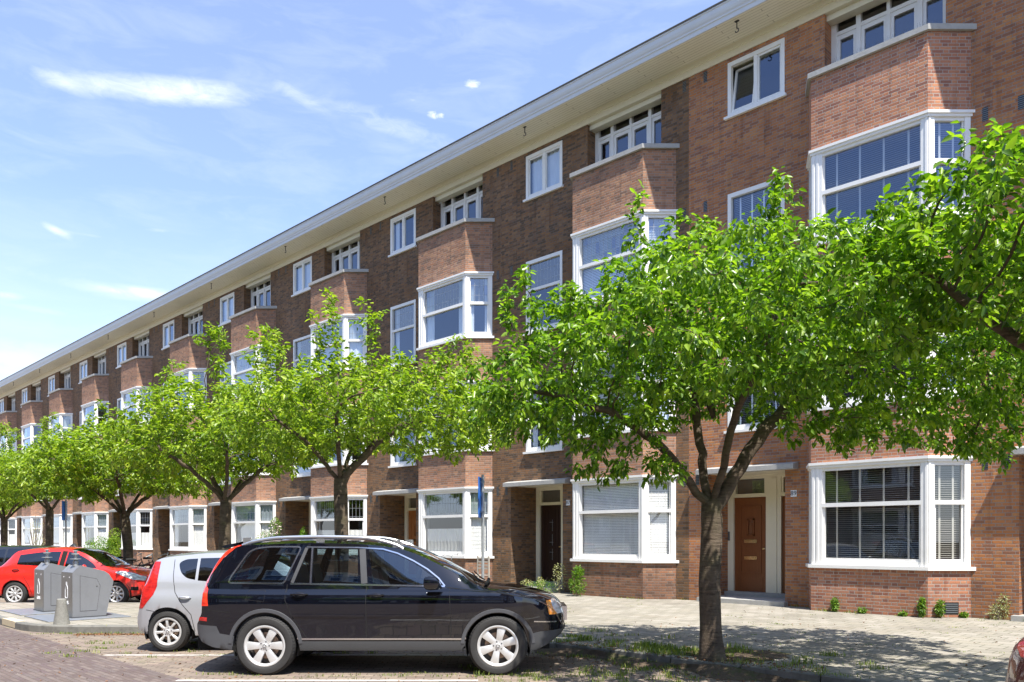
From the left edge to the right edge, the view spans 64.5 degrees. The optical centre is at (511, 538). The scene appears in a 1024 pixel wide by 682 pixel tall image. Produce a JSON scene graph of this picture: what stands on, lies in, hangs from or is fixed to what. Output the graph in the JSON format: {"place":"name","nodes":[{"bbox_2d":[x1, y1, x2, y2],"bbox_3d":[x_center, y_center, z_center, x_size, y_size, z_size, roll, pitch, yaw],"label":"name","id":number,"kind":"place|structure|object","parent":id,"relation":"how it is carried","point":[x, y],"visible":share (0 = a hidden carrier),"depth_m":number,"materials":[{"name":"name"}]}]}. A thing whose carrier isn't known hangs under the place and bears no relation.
{"place":"outdoors","nodes":[
{"label":"outdoors","id":0,"kind":"place"},
{"bbox_2d":[25,516,44,544],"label":"pale shrub","id":1,"kind":"object","parent":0,"point":[36,538],"visible":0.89,"depth_m":53.23,"materials":[{"name":"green plant"}]},
{"bbox_2d":[0,603,139,624],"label":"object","id":2,"kind":"structure","parent":0,"point":[130,609],"depth_m":16.30,"materials":[{"name":"concrete"}]},
{"bbox_2d":[0,549,65,614],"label":"bottle container","id":3,"kind":"object","parent":2,"relation":"on","point":[47,584],"visible":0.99,"depth_m":17.05,"materials":[{"name":"grey paint"}]},
{"bbox_2d":[53,598,69,624],"bbox_3d":[-8.122,1.323,14.620,0.276,0.465,0.276,0,0,0],"label":"bollard","id":4,"kind":"object","parent":2,"relation":"on","point":[61,616],"visible":0.99,"depth_m":14.54,"materials":[{"name":"concrete"}]},
{"bbox_2d":[0,602,142,632],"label":"container kerb","id":5,"kind":"structure","parent":2,"relation":"on","point":[34,627],"depth_m":14.36,"materials":[{"name":"concrete"}]},
{"bbox_2d":[25,550,130,621],"bbox_3d":[-8.601,0.895,16.046,1.590,1.321,1.470,0,0,45],"label":"bottle container","id":6,"kind":"object","parent":2,"relation":"on","point":[85,592],"visible":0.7,"depth_m":15.83,"materials":[{"name":"metal"}]},
{"bbox_2d":[0,626,189,681],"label":"road","id":7,"kind":"structure","parent":0,"point":[29,659],"depth_m":10.70,"materials":[{"name":"brick"}]},
{"bbox_2d":[0,0,721,380],"label":"sky","id":8,"kind":"structure","parent":0,"point":[147,146],"materials":[{"name":"blue"}]},
{"bbox_2d":[0,597,765,681],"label":"parking lane","id":9,"kind":"structure","parent":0,"point":[299,666],"depth_m":10.70,"materials":[{"name":"brick"}]},
{"bbox_2d":[0,545,62,565],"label":"parked estate","id":10,"kind":"object","parent":9,"relation":"on","point":[7,552],"visible":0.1,"depth_m":22.96,"materials":[{"name":"blue paint"}]},
{"bbox_2d":[5,549,26,561],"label":"side window","id":11,"kind":"structure","parent":10,"relation":"in","point":[11,552],"depth_m":22.92,"materials":[{"name":"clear glass"}]},
{"bbox_2d":[0,547,150,601],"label":"parked hatchback","id":12,"kind":"object","parent":9,"relation":"on","point":[17,576],"visible":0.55,"depth_m":20.30,"materials":[{"name":"red paint"}]},
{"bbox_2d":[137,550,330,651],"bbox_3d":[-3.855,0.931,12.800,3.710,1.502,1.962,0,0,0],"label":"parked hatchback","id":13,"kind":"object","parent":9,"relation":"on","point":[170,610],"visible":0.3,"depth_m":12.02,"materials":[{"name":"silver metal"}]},
{"bbox_2d":[103,654,469,655],"bbox_3d":[-3.075,1.676,11.630,5.550,0.001,0.111,0,0,0],"label":"parking line","id":14,"kind":"object","parent":9,"relation":"on","point":[306,655],"visible":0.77,"depth_m":11.58,"materials":[{"name":"paint"}]},
{"bbox_2d":[176,680,477,680],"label":"parking line","id":15,"kind":"object","parent":9,"relation":"on","point":[326,680],"visible":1,"depth_m":9.55,"materials":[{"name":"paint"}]},
{"bbox_2d":[197,535,566,674],"bbox_3d":[-1.648,0.822,10.845,4.720,1.728,2.210,0,0,0],"label":"parked suv","id":16,"kind":"object","parent":9,"relation":"on","point":[277,604],"visible":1,"depth_m":9.96,"materials":[{"name":"black paint"}]},
{"bbox_2d":[0,610,1017,681],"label":"leaf litter","id":17,"kind":"object","parent":9,"relation":"on","point":[105,634],"visible":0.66,"depth_m":10.98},
{"bbox_2d":[534,647,809,681],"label":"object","id":18,"kind":"structure","parent":9,"relation":"on","point":[731,673],"depth_m":10.29,"materials":[{"name":"concrete"}]},
{"bbox_2d":[1005,637,1023,681],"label":"parked hatchback","id":19,"kind":"object","parent":9,"relation":"on","point":[1015,671],"visible":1,"depth_m":5.95,"materials":[{"name":"red paint"}]},
{"bbox_2d":[2,618,892,681],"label":"kerb","id":20,"kind":"structure","parent":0,"point":[797,675],"depth_m":10.00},
{"bbox_2d":[144,566,1023,681],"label":"pavement","id":21,"kind":"structure","parent":0,"point":[932,654],"depth_m":13.05,"materials":[{"name":"concrete"}]},
{"bbox_2d":[0,380,17,544],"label":"brick house","id":22,"kind":"structure","parent":21,"relation":"on","point":[8,403],"depth_m":63.73,"materials":[{"name":"brick"}]},
{"bbox_2d":[0,518,16,544],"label":"bay window","id":23,"kind":"structure","parent":22,"relation":"in","point":[12,538],"depth_m":63.64,"materials":[{"name":"white paint"}]},
{"bbox_2d":[0,432,16,454],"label":"bay window","id":24,"kind":"structure","parent":22,"relation":"in","point":[4,440],"depth_m":63.72,"materials":[{"name":"white paint"}]},
{"bbox_2d":[3,366,43,544],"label":"brick house","id":25,"kind":"structure","parent":21,"relation":"on","point":[30,386],"depth_m":59.77,"materials":[{"name":"brick"}]},
{"bbox_2d":[21,423,41,453],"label":"bay window","id":26,"kind":"structure","parent":25,"relation":"in","point":[28,436],"depth_m":59.48,"materials":[{"name":"white paint"}]},
{"bbox_2d":[21,516,42,544],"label":"bay window","id":27,"kind":"structure","parent":25,"relation":"in","point":[26,520],"depth_m":59.31,"materials":[{"name":"white paint"}]},
{"bbox_2d":[0,421,52,545],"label":"cherry tree","id":28,"kind":"object","parent":21,"relation":"on","point":[10,501],"visible":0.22,"depth_m":34.77,"materials":[{"name":"green plant"}]},
{"bbox_2d":[28,351,73,546],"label":"brick house","id":29,"kind":"structure","parent":21,"relation":"on","point":[55,370],"depth_m":54.62,"materials":[{"name":"brick"}]},
{"bbox_2d":[47,375,54,396],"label":"window","id":30,"kind":"structure","parent":29,"relation":"in","point":[51,380],"depth_m":57.29,"materials":[{"name":"white paint"}]},
{"bbox_2d":[49,413,72,437],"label":"bay window","id":31,"kind":"structure","parent":29,"relation":"in","point":[68,417],"depth_m":54.16,"materials":[{"name":"white paint"}]},
{"bbox_2d":[54,514,72,546],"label":"bay window","id":32,"kind":"structure","parent":29,"relation":"in","point":[58,522],"depth_m":54.16,"materials":[{"name":"white paint"}]},
{"bbox_2d":[64,372,69,387],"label":"balcony doors","id":33,"kind":"structure","parent":29,"relation":"in","point":[66,376],"depth_m":56.23,"materials":[{"name":"white paint"}]},
{"bbox_2d":[0,409,111,545],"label":"cherry tree","id":34,"kind":"object","parent":21,"relation":"on","point":[10,488],"visible":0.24,"depth_m":29.74,"materials":[{"name":"green plant"}]},
{"bbox_2d":[62,500,66,546],"bbox_3d":[-16.235,0.075,29.500,0.107,2.950,0.450,0,0,-8],"label":"sign post","id":35,"kind":"object","parent":21,"relation":"on","point":[64,510],"visible":0.52,"depth_m":29.47,"materials":[{"name":"metal"}]},
{"bbox_2d":[57,333,110,550],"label":"brick house","id":36,"kind":"structure","parent":21,"relation":"on","point":[89,355],"depth_m":50.66,"materials":[{"name":"brick"}]},
{"bbox_2d":[78,360,86,383],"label":"window","id":37,"kind":"structure","parent":36,"relation":"in","point":[84,363],"depth_m":52.57,"materials":[{"name":"white paint"}]},
{"bbox_2d":[81,512,108,548],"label":"bay window","id":38,"kind":"structure","parent":36,"relation":"in","point":[89,520],"depth_m":49.41,"materials":[{"name":"white paint"}]},
{"bbox_2d":[81,401,108,435],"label":"bay window","id":39,"kind":"structure","parent":36,"relation":"in","point":[86,406],"depth_m":49.59,"materials":[{"name":"white paint"}]},
{"bbox_2d":[98,355,105,373],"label":"balcony doors","id":40,"kind":"structure","parent":36,"relation":"in","point":[100,362],"depth_m":51.11,"materials":[{"name":"white paint"}]},
{"bbox_2d":[82,536,120,556],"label":"garden shrub","id":41,"kind":"object","parent":21,"relation":"on","point":[103,546],"visible":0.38,"depth_m":46.70,"materials":[{"name":"green plant"}]},
{"bbox_2d":[105,527,120,556],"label":"garden shrub","id":42,"kind":"object","parent":21,"relation":"on","point":[118,553],"visible":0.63,"depth_m":46.54,"materials":[{"name":"green plant"}]},
{"bbox_2d":[8,390,237,564],"bbox_3d":[-11.646,-1.444,24.422,6.312,6.041,5.076,0,0,0],"label":"cherry tree","id":43,"kind":"object","parent":21,"relation":"on","point":[79,453],"visible":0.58,"depth_m":23.57,"materials":[{"name":"green plant"}]},
{"bbox_2d":[92,310,154,564],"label":"brick house","id":44,"kind":"structure","parent":21,"relation":"on","point":[130,337],"depth_m":45.52,"materials":[{"name":"brick"}]},
{"bbox_2d":[116,342,125,368],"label":"window","id":45,"kind":"structure","parent":44,"relation":"in","point":[123,348],"depth_m":47.78,"materials":[{"name":"white paint"}]},
{"bbox_2d":[120,386,151,423],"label":"bay window","id":46,"kind":"structure","parent":44,"relation":"in","point":[125,395],"depth_m":45.23,"materials":[{"name":"white paint"}]},
{"bbox_2d":[120,509,152,549],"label":"bay window","id":47,"kind":"structure","parent":44,"relation":"in","point":[141,541],"depth_m":44.51,"materials":[{"name":"white paint"}]},
{"bbox_2d":[139,336,148,355],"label":"balcony doors","id":48,"kind":"structure","parent":44,"relation":"in","point":[144,341],"depth_m":46.33,"materials":[{"name":"white paint"}]},
{"bbox_2d":[135,282,209,561],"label":"brick house","id":49,"kind":"structure","parent":21,"relation":"on","point":[179,316],"depth_m":41.12,"materials":[{"name":"brick"}]},
{"bbox_2d":[161,320,173,349],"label":"window","id":50,"kind":"structure","parent":49,"relation":"in","point":[170,323],"depth_m":43.08,"materials":[{"name":"white paint"}]},
{"bbox_2d":[168,505,206,550],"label":"bay window","id":51,"kind":"structure","parent":49,"relation":"in","point":[175,520],"depth_m":39.85,"materials":[{"name":"white paint"}]},
{"bbox_2d":[168,368,206,415],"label":"bay window","id":52,"kind":"structure","parent":49,"relation":"in","point":[189,371],"depth_m":39.72,"materials":[{"name":"white paint"}]},
{"bbox_2d":[188,312,202,333],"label":"balcony doors","id":53,"kind":"structure","parent":49,"relation":"in","point":[199,318],"depth_m":41.54,"materials":[{"name":"white paint"}]},
{"bbox_2d":[93,321,344,549],"bbox_3d":[-7.073,-1.900,20.139,5.950,6.952,4.591,0,0,0],"label":"cherry tree","id":54,"kind":"object","parent":21,"relation":"on","point":[207,449],"visible":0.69,"depth_m":19.54,"materials":[{"name":"green plant"}]},
{"bbox_2d":[189,245,279,550],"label":"brick house","id":55,"kind":"structure","parent":21,"relation":"on","point":[242,290],"depth_m":36.08,"materials":[{"name":"brick"}]},
{"bbox_2d":[218,292,233,326],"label":"window","id":56,"kind":"structure","parent":55,"relation":"in","point":[228,300],"depth_m":38.23,"materials":[{"name":"white paint"}]},
{"bbox_2d":[230,345,275,397],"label":"bay window","id":57,"kind":"structure","parent":55,"relation":"in","point":[239,367],"depth_m":35.93,"materials":[{"name":"white paint"}]},
{"bbox_2d":[231,501,276,547],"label":"bay window","id":58,"kind":"structure","parent":55,"relation":"in","point":[249,519],"depth_m":35.44,"materials":[{"name":"white paint"}]},
{"bbox_2d":[251,281,270,306],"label":"balcony doors","id":59,"kind":"structure","parent":55,"relation":"in","point":[266,288],"depth_m":36.71,"materials":[{"name":"white paint"}]},
{"bbox_2d":[256,516,281,540],"bbox_3d":[-10.320,0.313,34.214,1.301,2.477,0.670,0,0,0],"label":"climbing rose","id":60,"kind":"object","parent":21,"relation":"on","point":[275,528],"visible":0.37,"depth_m":34.16,"materials":[{"name":"green plant"}]},
{"bbox_2d":[258,197,372,535],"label":"brick house","id":61,"kind":"structure","parent":21,"relation":"on","point":[331,247],"depth_m":31.65,"materials":[{"name":"brick"}]},
{"bbox_2d":[291,256,311,296],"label":"window","id":62,"kind":"structure","parent":61,"relation":"in","point":[305,270],"depth_m":33.42,"materials":[{"name":"white paint"}]},
{"bbox_2d":[293,444,310,477],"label":"window","id":63,"kind":"structure","parent":61,"relation":"in","point":[302,473],"depth_m":33.42,"materials":[{"name":"white paint"}]},
{"bbox_2d":[293,334,310,391],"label":"window","id":64,"kind":"structure","parent":61,"relation":"in","point":[295,341],"depth_m":33.75,"materials":[{"name":"white paint"}]},
{"bbox_2d":[309,314,366,377],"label":"bay window","id":65,"kind":"structure","parent":61,"relation":"in","point":[355,343],"depth_m":30.28,"materials":[{"name":"white paint"}]},
{"bbox_2d":[309,495,367,535],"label":"bay window","id":66,"kind":"structure","parent":61,"relation":"in","point":[314,500],"depth_m":30.99,"materials":[{"name":"white paint"}]},
{"bbox_2d":[309,405,367,468],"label":"bay window","id":67,"kind":"structure","parent":61,"relation":"in","point":[318,465],"depth_m":30.27,"materials":[{"name":"white paint"}]},
{"bbox_2d":[332,240,359,272],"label":"balcony doors","id":68,"kind":"structure","parent":61,"relation":"in","point":[351,251],"depth_m":31.71,"materials":[{"name":"white paint"}]},
{"bbox_2d":[202,287,533,534],"bbox_3d":[-2.787,-1.750,16.312,6.493,6.652,5.178,0,0,0],"label":"cherry tree","id":69,"kind":"object","parent":21,"relation":"on","point":[325,414],"visible":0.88,"depth_m":15.64,"materials":[{"name":"green plant"}]},
{"bbox_2d":[349,130,500,581],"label":"brick house","id":70,"kind":"structure","parent":21,"relation":"on","point":[436,219],"depth_m":26.78,"materials":[{"name":"brick"}]},
{"bbox_2d":[388,403,416,467],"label":"window","id":71,"kind":"structure","parent":70,"relation":"in","point":[393,464],"depth_m":28.90,"materials":[{"name":"white paint"}]},
{"bbox_2d":[388,299,416,368],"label":"window","id":72,"kind":"structure","parent":70,"relation":"in","point":[392,332],"depth_m":28.94,"materials":[{"name":"white paint"}]},
{"bbox_2d":[388,208,416,257],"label":"window","id":73,"kind":"structure","parent":70,"relation":"in","point":[403,216],"depth_m":28.61,"materials":[{"name":"white paint"}]},
{"bbox_2d":[409,511,415,545],"bbox_3d":[-3.549,0.157,29.975,0.880,2.365,0.077,0,0,45],"label":"door","id":74,"kind":"structure","parent":70,"relation":"in","point":[412,514],"depth_m":30.11,"materials":[{"name":"orange wood"}]},
{"bbox_2d":[416,271,493,350],"bbox_3d":[-1.972,-7.290,26.307,0.746,2.080,3.435,0,0,-45],"label":"bay window","id":75,"kind":"structure","parent":70,"relation":"in","point":[427,299],"depth_m":25.72,"materials":[{"name":"white paint"}]},
{"bbox_2d":[417,487,493,557],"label":"bay window","id":76,"kind":"structure","parent":70,"relation":"in","point":[465,541],"depth_m":25.69,"materials":[{"name":"white paint"}]},
{"bbox_2d":[418,380,492,455],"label":"bay window","id":77,"kind":"structure","parent":70,"relation":"in","point":[431,453],"depth_m":26.24,"materials":[{"name":"white paint"}]},
{"bbox_2d":[439,186,482,226],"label":"balcony doors","id":78,"kind":"structure","parent":70,"relation":"in","point":[477,197],"depth_m":26.83,"materials":[{"name":"white paint"}]},
{"bbox_2d":[478,475,484,578],"bbox_3d":[-0.577,0.150,16.000,0.107,2.800,0.400,0,0,9],"label":"sign post","id":79,"kind":"object","parent":21,"relation":"on","point":[481,482],"visible":0.59,"depth_m":15.97,"materials":[{"name":"metal"}]},
{"bbox_2d":[475,556,489,577],"bbox_3d":[-1.020,1.040,24.135,0.520,1.020,0.490,0,0,45],"label":"garden chair","id":80,"kind":"object","parent":21,"relation":"on","point":[478,564],"visible":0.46,"depth_m":24.19,"materials":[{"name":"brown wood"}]},
{"bbox_2d":[30,596,1023,681],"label":"grass","id":81,"kind":"structure","parent":21,"relation":"on","point":[668,648],"depth_m":10.70,"materials":[{"name":"plant"}]},
{"bbox_2d":[525,577,560,592],"bbox_3d":[0.875,1.356,23.022,1.071,0.495,0.461,0,0,0],"label":"wild plant","id":82,"kind":"object","parent":21,"relation":"on","point":[549,585],"visible":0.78,"depth_m":23.03,"materials":[{"name":"green plant"}]},
{"bbox_2d":[551,562,566,590],"bbox_3d":[1.331,1.117,22.852,0.480,0.869,0.361,0,0,0],"label":"wild plant","id":83,"kind":"object","parent":21,"relation":"on","point":[561,573],"visible":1,"depth_m":22.84,"materials":[{"name":"green plant"}]},
{"bbox_2d":[568,565,586,595],"bbox_3d":[1.737,1.153,21.644,0.544,0.901,0.495,0,0,27],"label":"garden shrub","id":84,"kind":"object","parent":21,"relation":"on","point":[577,574],"visible":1,"depth_m":21.62,"materials":[{"name":"green plant"}]},
{"bbox_2d":[476,31,688,599],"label":"brick house","id":85,"kind":"structure","parent":21,"relation":"on","point":[581,155],"depth_m":22.06,"materials":[{"name":"brown brick"}]},
{"bbox_2d":[523,250,561,335],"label":"window","id":86,"kind":"structure","parent":85,"relation":"in","point":[559,253],"depth_m":23.79,"materials":[{"name":"white paint"}]},
{"bbox_2d":[523,378,563,453],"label":"window","id":87,"kind":"structure","parent":85,"relation":"in","point":[534,449],"depth_m":24.16,"materials":[{"name":"white paint"}]},
{"bbox_2d":[523,140,563,202],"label":"window","id":88,"kind":"structure","parent":85,"relation":"in","point":[547,169],"depth_m":23.82,"materials":[{"name":"white paint"}]},
{"bbox_2d":[541,505,560,581],"bbox_3d":[1.213,0.157,25.180,0.880,2.365,0.128,0,0,45],"label":"door","id":89,"kind":"structure","parent":85,"relation":"in","point":[550,514],"depth_m":25.22,"materials":[{"name":"brown wood"}]},
{"bbox_2d":[571,350,675,438],"bbox_3d":[2.808,-3.830,21.527,0.746,2.220,3.435,0,0,-45],"label":"bay window","id":90,"kind":"structure","parent":85,"relation":"in","point":[610,376],"depth_m":21.10,"materials":[{"name":"white paint"}]},
{"bbox_2d":[570,209,677,305],"bbox_3d":[2.808,-7.290,21.527,0.746,2.080,3.435,0,0,-45],"label":"bay window","id":91,"kind":"structure","parent":85,"relation":"in","point":[650,215],"depth_m":21.44,"materials":[{"name":"white paint"}]},
{"bbox_2d":[570,475,678,562],"bbox_3d":[2.808,-0.490,21.527,0.746,2.240,3.435,0,0,-45],"label":"bay window","id":92,"kind":"structure","parent":85,"relation":"in","point":[647,552],"depth_m":21.09,"materials":[{"name":"white paint"}]},
{"bbox_2d":[595,107,660,162],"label":"balcony doors","id":93,"kind":"structure","parent":85,"relation":"in","point":[612,138],"depth_m":22.05,"materials":[{"name":"white paint"}]},
{"bbox_2d":[684,647,790,661],"bbox_3d":[3.018,1.546,10.774,1.291,0.001,1.258,0,0,39],"label":"tree pit","id":94,"kind":"object","parent":21,"relation":"on","point":[767,654],"visible":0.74,"depth_m":10.78,"materials":[{"name":"soil"}]},
{"bbox_2d":[462,166,1023,661],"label":"cherry tree","id":95,"kind":"object","parent":94,"relation":"on","point":[804,370],"visible":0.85,"depth_m":9.52,"materials":[{"name":"green plant"}]},
{"bbox_2d":[665,0,992,618],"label":"brick house","id":96,"kind":"structure","parent":21,"relation":"on","point":[846,107],"depth_m":18.14,"materials":[{"name":"brown brick"}]},
{"bbox_2d":[735,497,765,591],"bbox_3d":[5.993,0.157,20.397,0.128,2.365,0.880,0,0,-45],"label":"door","id":97,"kind":"structure","parent":96,"relation":"in","point":[750,513],"depth_m":20.41,"materials":[{"name":"orange wood"}]},
{"bbox_2d":[724,341,784,433],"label":"window","id":98,"kind":"structure","parent":96,"relation":"in","point":[744,427],"depth_m":19.25,"materials":[{"name":"white paint"}]},
{"bbox_2d":[724,37,786,120],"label":"window","id":99,"kind":"structure","parent":96,"relation":"in","point":[756,102],"depth_m":19.02,"materials":[{"name":"white paint"}]},
{"bbox_2d":[728,176,784,283],"bbox_3d":[5.742,-7.175,19.070,0.241,2.210,1.570,0,0,-45],"label":"window","id":100,"kind":"structure","parent":96,"relation":"in","point":[764,185],"depth_m":19.22,"materials":[{"name":"white paint"}]},
{"bbox_2d":[782,496,784,592],"bbox_3d":[6.917,0.157,19.510,0.860,2.365,0.077,0,0,45],"label":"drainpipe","id":101,"kind":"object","parent":96,"relation":"in","point":[783,497],"depth_m":19.79,"materials":[{"name":"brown metal"}]},
{"bbox_2d":[806,298,969,416],"bbox_3d":[7.588,-3.830,16.748,3.435,2.220,0.746,0,0,45],"label":"bay window","id":102,"kind":"structure","parent":96,"relation":"in","point":[850,401],"depth_m":16.77,"materials":[{"name":"white paint"}]},
{"bbox_2d":[831,0,945,63],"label":"balcony doors","id":103,"kind":"structure","parent":96,"relation":"in","point":[858,31],"depth_m":17.40,"materials":[{"name":"white paint"}]},
{"bbox_2d":[806,109,974,245],"bbox_3d":[7.588,-7.290,16.748,3.435,2.080,0.746,0,0,45],"label":"bay window","id":104,"kind":"structure","parent":96,"relation":"in","point":[926,119],"depth_m":16.37,"materials":[{"name":"white paint"}]},
{"bbox_2d":[806,455,975,570],"bbox_3d":[7.588,-0.490,16.748,3.435,2.240,0.746,0,0,45],"label":"bay window","id":105,"kind":"structure","parent":96,"relation":"in","point":[927,561],"depth_m":16.19,"materials":[{"name":"white paint"}]},
{"bbox_2d":[829,597,838,611],"bbox_3d":[6.785,1.408,17.040,0.204,0.343,0.194,0,0,-20],"label":"wild plant","id":106,"kind":"object","parent":21,"relation":"on","point":[835,605],"visible":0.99,"depth_m":17.01,"materials":[{"name":"green plant"}]},
{"bbox_2d":[916,597,926,617],"bbox_3d":[7.989,1.362,15.824,0.190,0.456,0.200,0,0,0],"label":"wild plant","id":107,"kind":"object","parent":21,"relation":"on","point":[921,610],"visible":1,"depth_m":15.79,"materials":[{"name":"green plant"}]},
{"bbox_2d":[849,118,1023,350],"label":"cherry tree","id":108,"kind":"object","parent":21,"relation":"on","point":[1009,253],"visible":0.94,"depth_m":7.40,"materials":[{"name":"green plant"}]},
{"bbox_2d":[933,599,946,617],"bbox_3d":[8.296,1.387,15.720,0.239,0.414,0.237,0,0,0],"label":"wild plant","id":109,"kind":"object","parent":21,"relation":"on","point":[939,612],"visible":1,"depth_m":15.69,"materials":[{"name":"green plant"}]},
{"bbox_2d":[988,592,1009,619],"bbox_3d":[9.232,1.296,15.396,0.452,0.575,0.306,0,0,0],"label":"wild plant","id":110,"kind":"object","parent":21,"relation":"on","point":[1000,605],"visible":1,"depth_m":15.37,"materials":[{"name":"beige plant"}]},
{"bbox_2d":[993,0,1023,621],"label":"brick house","id":111,"kind":"structure","parent":21,"relation":"on","point":[1008,106],"depth_m":15.35,"materials":[{"name":"brown brick"}]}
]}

